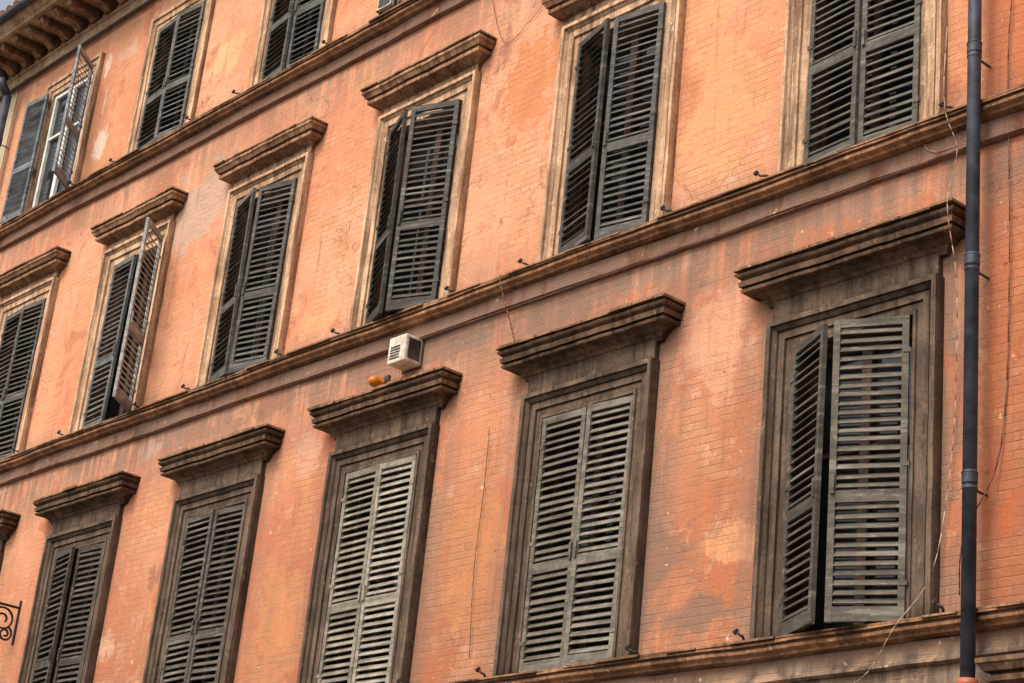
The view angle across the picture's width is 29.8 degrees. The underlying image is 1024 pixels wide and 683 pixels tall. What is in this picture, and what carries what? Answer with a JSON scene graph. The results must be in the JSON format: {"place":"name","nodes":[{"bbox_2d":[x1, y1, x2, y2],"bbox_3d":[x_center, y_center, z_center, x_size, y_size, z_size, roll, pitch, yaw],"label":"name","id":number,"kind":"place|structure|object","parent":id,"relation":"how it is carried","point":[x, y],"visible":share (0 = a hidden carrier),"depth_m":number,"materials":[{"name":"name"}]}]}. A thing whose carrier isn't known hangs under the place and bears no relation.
{"place":"outdoors","nodes":[
{"label":"outdoors","id":0,"kind":"place"},
{"bbox_2d":[0,0,14,10],"label":"sky","id":1,"kind":"structure","parent":0,"point":[3,3],"materials":[{"name":"white"}]},
{"bbox_2d":[0,94,49,223],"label":"shutter leaf","id":2,"kind":"object","parent":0,"point":[26,154],"visible":1,"depth_m":30.40,"materials":[{"name":"grey wood"}]},
{"bbox_2d":[52,44,93,188],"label":"shutter leaf","id":3,"kind":"object","parent":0,"point":[57,171],"visible":1,"depth_m":28.89,"materials":[{"name":"grey wood"}]},
{"bbox_2d":[0,0,914,682],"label":"shutter slats","id":4,"kind":"object","parent":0,"point":[112,410],"visible":0.26,"depth_m":18.56,"materials":[{"name":"grey wood"}]},
{"bbox_2d":[0,0,1023,682],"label":"facade wall","id":5,"kind":"structure","parent":0,"point":[698,572],"depth_m":19.52,"materials":[{"name":"orange paint"}]},
{"bbox_2d":[0,601,21,644],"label":"wrought iron bracket","id":6,"kind":"object","parent":5,"relation":"attached to","point":[11,622],"visible":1,"depth_m":25.64,"materials":[{"name":"black metal"}]},
{"bbox_2d":[0,0,128,68],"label":"eave brackets","id":7,"kind":"object","parent":5,"relation":"attached to","point":[64,33],"visible":1,"depth_m":30.84,"materials":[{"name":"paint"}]},
{"bbox_2d":[24,0,404,211],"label":"window frames","id":8,"kind":"structure","parent":5,"relation":"attached to","point":[62,84],"depth_m":28.04,"materials":[{"name":"beige stone"}]},
{"bbox_2d":[0,0,472,250],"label":"course fascia","id":9,"kind":"structure","parent":5,"relation":"attached to","point":[380,42],"depth_m":25.43,"materials":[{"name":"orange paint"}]},
{"bbox_2d":[0,0,605,299],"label":"window hoods","id":10,"kind":"object","parent":5,"relation":"attached to","point":[447,64],"depth_m":24.01,"materials":[{"name":"beige stone"}]},
{"bbox_2d":[368,375,390,386],"bbox_3d":[-1.443,0.441,20.829,0.246,0.220,0.134,23,-27,-36],"label":"warning beacon","id":11,"kind":"object","parent":5,"relation":"attached to","point":[374,381],"visible":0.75,"depth_m":20.76,"materials":[{"name":"plastic"}]},
{"bbox_2d":[387,333,424,373],"bbox_3d":[-1.146,0.116,20.631,0.247,0.350,0.340,23,-27,-36],"label":"alarm box","id":12,"kind":"object","parent":5,"relation":"attached to","point":[406,353],"visible":1,"depth_m":20.54,"materials":[{"name":"plastic"}]},
{"bbox_2d":[0,252,944,682],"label":"window frames","id":13,"kind":"structure","parent":5,"relation":"attached to","point":[914,290],"depth_m":18.07,"materials":[{"name":"stone"}]},
{"bbox_2d":[0,0,947,453],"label":"window frames","id":14,"kind":"structure","parent":5,"relation":"attached to","point":[466,84],"depth_m":21.34,"materials":[{"name":"beige stone"}]},
{"bbox_2d":[469,427,489,657],"bbox_3d":[-0.315,1.935,18.767,0.008,2.351,0.089,23,-27,-36],"label":"facade cable","id":15,"kind":"object","parent":5,"relation":"attached to","point":[476,544],"visible":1,"depth_m":18.77,"materials":[{"name":"rubber"}]},
{"bbox_2d":[0,204,965,540],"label":"window hoods","id":16,"kind":"object","parent":5,"relation":"attached to","point":[856,256],"depth_m":18.42,"materials":[{"name":"brown stone"}]},
{"bbox_2d":[499,274,514,340],"bbox_3d":[-0.047,-0.334,19.507,0.231,0.744,0.048,7,-22,-2],"label":"facade cable","id":17,"kind":"object","parent":5,"relation":"attached to","point":[506,307],"visible":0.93,"depth_m":19.51,"materials":[{"name":"rubber"}]},
{"bbox_2d":[0,110,1023,486],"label":"course fascia","id":18,"kind":"structure","parent":5,"relation":"attached to","point":[1002,128],"depth_m":18.94,"materials":[{"name":"orange paint"}]},
{"bbox_2d":[346,149,962,364],"bbox_3d":[0.898,-0.645,18.566,0.010,0.030,8.300,23,-27,-36],"label":"facade cable","id":19,"kind":"object","parent":18,"relation":"attached to","point":[681,248],"visible":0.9,"depth_m":17.75,"materials":[{"name":"rubber"}]},
{"bbox_2d":[924,138,965,151],"bbox_3d":[3.554,-1.720,15.837,0.038,0.326,0.607,20,-26,-31],"label":"facade cable","id":20,"kind":"object","parent":18,"relation":"attached to","point":[944,149],"visible":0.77,"depth_m":15.79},
{"bbox_2d":[0,86,1023,473],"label":"sill course","id":21,"kind":"object","parent":5,"relation":"attached to","point":[844,162],"visible":0.99,"depth_m":18.88,"materials":[{"name":"stone"}]},
{"bbox_2d":[0,83,1023,460],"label":"course slabs","id":22,"kind":"structure","parent":21,"relation":"on","point":[758,181],"depth_m":19.20,"materials":[{"name":"stone"}]},
{"bbox_2d":[492,0,542,42],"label":"facade cable","id":23,"kind":"object","parent":5,"relation":"attached to","point":[520,31],"visible":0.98,"depth_m":21.21,"materials":[{"name":"rubber"}]},
{"bbox_2d":[594,626,1023,682],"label":"course fascia","id":24,"kind":"structure","parent":5,"relation":"attached to","point":[921,653],"depth_m":14.79,"materials":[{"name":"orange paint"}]},
{"bbox_2d":[465,604,1023,682],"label":"sill course","id":25,"kind":"object","parent":24,"relation":"on","point":[946,626],"visible":0.98,"depth_m":15.25,"materials":[{"name":"stone"}]},
{"bbox_2d":[6,11,953,682],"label":"shutter stays","id":26,"kind":"object","parent":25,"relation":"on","point":[736,631],"visible":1,"depth_m":18.03,"materials":[{"name":"black metal"}]},
{"bbox_2d":[449,601,1023,682],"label":"course slabs","id":27,"kind":"structure","parent":25,"relation":"on","point":[747,641],"depth_m":15.58,"materials":[{"name":"stone"}]},
{"bbox_3d":[2.053,-1.197,17.754,0.258,8.463,29.725,23,-27,-36],"label":"window","id":28,"kind":"object","parent":25,"relation":"on","visible":0},
{"bbox_2d":[0,308,21,410],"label":"shutter leaf","id":29,"kind":"object","parent":28,"relation":"attached to","point":[12,317],"visible":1,"depth_m":28.86,"materials":[{"name":"paint"}]},
{"bbox_2d":[0,298,45,458],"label":"shutter leaf","id":30,"kind":"object","parent":28,"relation":"attached to","point":[7,398],"visible":0.98,"depth_m":28.13,"materials":[{"name":"paint"}]},
{"bbox_2d":[31,546,74,682],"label":"shutter leaf","id":31,"kind":"object","parent":28,"relation":"attached to","point":[44,664],"visible":1,"depth_m":24.78,"materials":[{"name":"paint"}]},
{"bbox_2d":[32,74,92,207],"bbox_3d":[-6.956,-3.035,29.860,0.060,2.165,1.236,23,-27,-36],"label":"white casement","id":32,"kind":"object","parent":28,"relation":"attached to","point":[50,137],"visible":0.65,"depth_m":30.12,"materials":[{"name":"paint"}]},
{"bbox_2d":[53,542,104,682],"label":"shutter leaf","id":33,"kind":"object","parent":28,"relation":"attached to","point":[62,662],"visible":1,"depth_m":24.42,"materials":[{"name":"paint"}]},
{"bbox_2d":[81,254,136,428],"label":"shutter leaf","id":34,"kind":"object","parent":28,"relation":"attached to","point":[112,357],"visible":0.98,"depth_m":26.23,"materials":[{"name":"paint"}]},
{"bbox_2d":[112,217,163,411],"bbox_3d":[-4.865,-0.353,25.143,0.066,2.520,0.629,2,-22,10],"label":"shutter leaf","id":35,"kind":"object","parent":28,"relation":"attached to","point":[126,402],"visible":1,"depth_m":25.07,"materials":[{"name":"paint"}]},
{"bbox_2d":[136,15,177,148],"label":"shutter leaf","id":36,"kind":"object","parent":28,"relation":"attached to","point":[149,100],"visible":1,"depth_m":27.86,"materials":[{"name":"paint"}]},
{"bbox_2d":[154,0,205,139],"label":"shutter leaf","id":37,"kind":"object","parent":28,"relation":"attached to","point":[169,86],"visible":0.98,"depth_m":27.32,"materials":[{"name":"paint"}]},
{"bbox_2d":[159,510,214,682],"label":"shutter leaf","id":38,"kind":"object","parent":28,"relation":"attached to","point":[172,640],"visible":1,"depth_m":22.53,"materials":[{"name":"paint"}]},
{"bbox_2d":[186,503,244,682],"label":"shutter leaf","id":39,"kind":"object","parent":28,"relation":"attached to","point":[199,634],"visible":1,"depth_m":22.10,"materials":[{"name":"paint"}]},
{"bbox_2d":[209,187,256,381],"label":"shutter leaf","id":40,"kind":"object","parent":28,"relation":"attached to","point":[225,309],"visible":0.99,"depth_m":23.94,"materials":[{"name":"paint"}]},
{"bbox_2d":[228,178,296,374],"bbox_3d":[-3.035,-0.816,23.518,0.629,2.520,0.066,-10,-27,35],"label":"shutter leaf","id":41,"kind":"object","parent":28,"relation":"attached to","point":[273,294],"visible":1,"depth_m":23.48,"materials":[{"name":"paint"}]},
{"bbox_2d":[260,0,295,80],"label":"shutter leaf","id":42,"kind":"object","parent":28,"relation":"attached to","point":[280,22],"visible":0.99,"depth_m":25.33,"materials":[{"name":"paint"}]},
{"bbox_2d":[286,0,325,67],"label":"shutter leaf","id":43,"kind":"object","parent":28,"relation":"attached to","point":[299,9],"visible":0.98,"depth_m":24.92,"materials":[{"name":"paint"}]},
{"bbox_2d":[316,464,379,682],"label":"shutter leaf","id":44,"kind":"object","parent":28,"relation":"attached to","point":[342,607],"visible":1,"depth_m":20.20,"materials":[{"name":"paint"}]},
{"bbox_2d":[351,454,416,682],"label":"shutter leaf","id":45,"kind":"object","parent":28,"relation":"attached to","point":[378,600],"visible":1,"depth_m":19.76,"materials":[{"name":"paint"}]},
{"bbox_2d":[365,109,407,323],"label":"shutter leaf","id":46,"kind":"object","parent":28,"relation":"attached to","point":[381,242],"visible":1,"depth_m":21.65,"materials":[{"name":"paint"}]},
{"bbox_2d":[385,99,460,311],"bbox_3d":[-0.969,-1.521,21.218,0.629,2.520,0.068,-6,-25,27],"label":"shutter leaf","id":47,"kind":"object","parent":28,"relation":"attached to","point":[404,303],"visible":1,"depth_m":21.18,"materials":[{"name":"paint"}]},
{"bbox_2d":[6,0,912,682],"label":"frames","id":48,"kind":"structure","parent":28,"relation":"attached to","point":[814,358],"depth_m":19.77,"materials":[{"name":"grey paint"}]},
{"bbox_2d":[0,29,965,516],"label":"hood slabs","id":49,"kind":"structure","parent":28,"relation":"attached to","point":[682,303],"depth_m":20.15,"materials":[{"name":"stone"}]},
{"bbox_2d":[518,406,587,672],"bbox_3d":[0.382,1.847,17.929,0.066,2.520,0.629,23,-27,-35],"label":"shutter leaf","id":50,"kind":"object","parent":28,"relation":"attached to","point":[535,568],"visible":0.97,"depth_m":17.91,"materials":[{"name":"paint"}]},
{"bbox_2d":[557,17,610,253],"bbox_3d":[0.719,-2.054,19.455,0.068,2.520,0.629,16,-24,-23],"label":"shutter leaf","id":51,"kind":"object","parent":28,"relation":"attached to","point":[575,164],"visible":0.99,"depth_m":19.40,"materials":[{"name":"paint"}]},
{"bbox_2d":[562,394,632,666],"bbox_3d":[0.805,1.706,17.473,0.066,2.520,0.629,25,-28,-38],"label":"shutter leaf","id":52,"kind":"object","parent":28,"relation":"attached to","point":[579,559],"visible":0.98,"depth_m":17.46,"materials":[{"name":"paint"}]},
{"bbox_2d":[594,1,665,239],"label":"shutter leaf","id":53,"kind":"object","parent":28,"relation":"attached to","point":[626,143],"visible":0.99,"depth_m":18.96,"materials":[{"name":"paint"}]},
{"bbox_2d":[778,323,827,635],"bbox_3d":[2.353,1.119,15.605,0.066,2.520,0.629,12,-23,-12],"label":"shutter leaf","id":54,"kind":"object","parent":28,"relation":"attached to","point":[793,623],"visible":1,"depth_m":15.53,"materials":[{"name":"paint"}]},
{"bbox_2d":[802,0,862,163],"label":"shutter leaf","id":55,"kind":"object","parent":28,"relation":"attached to","point":[852,50],"visible":0.99,"depth_m":17.04,"materials":[{"name":"paint"}]},
{"bbox_2d":[824,315,910,622],"bbox_3d":[2.802,0.970,15.107,0.629,2.520,0.066,-4,-24,22],"label":"shutter leaf","id":56,"kind":"object","parent":28,"relation":"attached to","point":[832,613],"visible":1,"depth_m":15.06,"materials":[{"name":"paint"}]},
{"bbox_2d":[857,0,920,143],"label":"shutter leaf","id":57,"kind":"object","parent":28,"relation":"attached to","point":[869,45],"visible":0.95,"depth_m":16.57,"materials":[{"name":"paint"}]},
{"bbox_2d":[854,0,957,682],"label":"facade cable","id":58,"kind":"object","parent":5,"relation":"attached to","point":[956,355],"visible":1,"depth_m":14.93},
{"bbox_2d":[959,0,1011,594],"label":"facade cable","id":59,"kind":"object","parent":5,"relation":"attached to","point":[1008,294],"visible":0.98,"depth_m":14.79,"materials":[{"name":"rubber"}]},
{"bbox_2d":[975,653,1023,682],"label":"portal hood","id":60,"kind":"object","parent":5,"relation":"attached to","point":[1008,668],"visible":1,"depth_m":13.53,"materials":[{"name":"stone"}]},
{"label":"pavement","id":61,"kind":"structure","parent":0,"visible":0},
{"bbox_2d":[0,65,11,148],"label":"drainpipe","id":62,"kind":"object","parent":61,"relation":"on","point":[6,99],"visible":1,"depth_m":31.57,"materials":[{"name":"metal"}]},
{"bbox_2d":[957,0,990,682],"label":"drainpipe","id":63,"kind":"object","parent":61,"relation":"on","point":[969,472],"visible":1,"depth_m":14.62,"materials":[{"name":"metal"}]},
{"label":"side walls","id":64,"kind":"object","parent":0,"visible":0},
{"bbox_2d":[0,0,155,88],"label":"eave cornice","id":65,"kind":"structure","parent":64,"relation":"attached to","point":[31,13],"depth_m":30.79,"materials":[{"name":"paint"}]},
{"bbox_2d":[0,0,33,23],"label":"gutter","id":66,"kind":"object","parent":65,"relation":"on","point":[13,10],"depth_m":30.89,"materials":[{"name":"paint"}]},
{"bbox_2d":[0,0,118,41],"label":"roof","id":67,"kind":"structure","parent":65,"relation":"on","point":[9,6],"depth_m":31.20,"materials":[{"name":"tile"}]},
{"bbox_2d":[14,0,152,88],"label":"eave conduit","id":68,"kind":"object","parent":65,"relation":"attached to","point":[84,43],"visible":1,"depth_m":30.25,"materials":[{"name":"plastic"}]},
{"bbox_2d":[0,0,443,239],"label":"sill course","id":69,"kind":"object","parent":64,"relation":"attached to","point":[361,36],"visible":1,"depth_m":25.64,"materials":[{"name":"stone"}]},
{"bbox_2d":[0,0,411,225],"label":"course slabs","id":70,"kind":"structure","parent":69,"relation":"on","point":[296,62],"depth_m":25.79,"materials":[{"name":"stone"}]},
{"bbox_2d":[377,0,398,14],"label":"window","id":71,"kind":"structure","parent":70,"relation":"on","point":[384,5],"depth_m":23.21,"materials":[{"name":"plastic"}]},
{"label":"street","id":72,"kind":"structure","parent":0,"visible":0},
{"bbox_2d":[0,68,22,170],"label":"facade wall","id":73,"kind":"structure","parent":72,"relation":"on","point":[9,119],"depth_m":31.86,"materials":[{"name":"beige paint"}]},
{"bbox_2d":[0,52,19,100],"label":"eave cornice","id":74,"kind":"structure","parent":73,"relation":"attached to","point":[12,82],"depth_m":32.15,"materials":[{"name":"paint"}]},
{"bbox_2d":[0,56,21,80],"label":"eave brackets","id":75,"kind":"object","parent":74,"relation":"attached to","point":[11,68],"visible":0.79,"depth_m":32.14,"materials":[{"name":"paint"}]}
]}

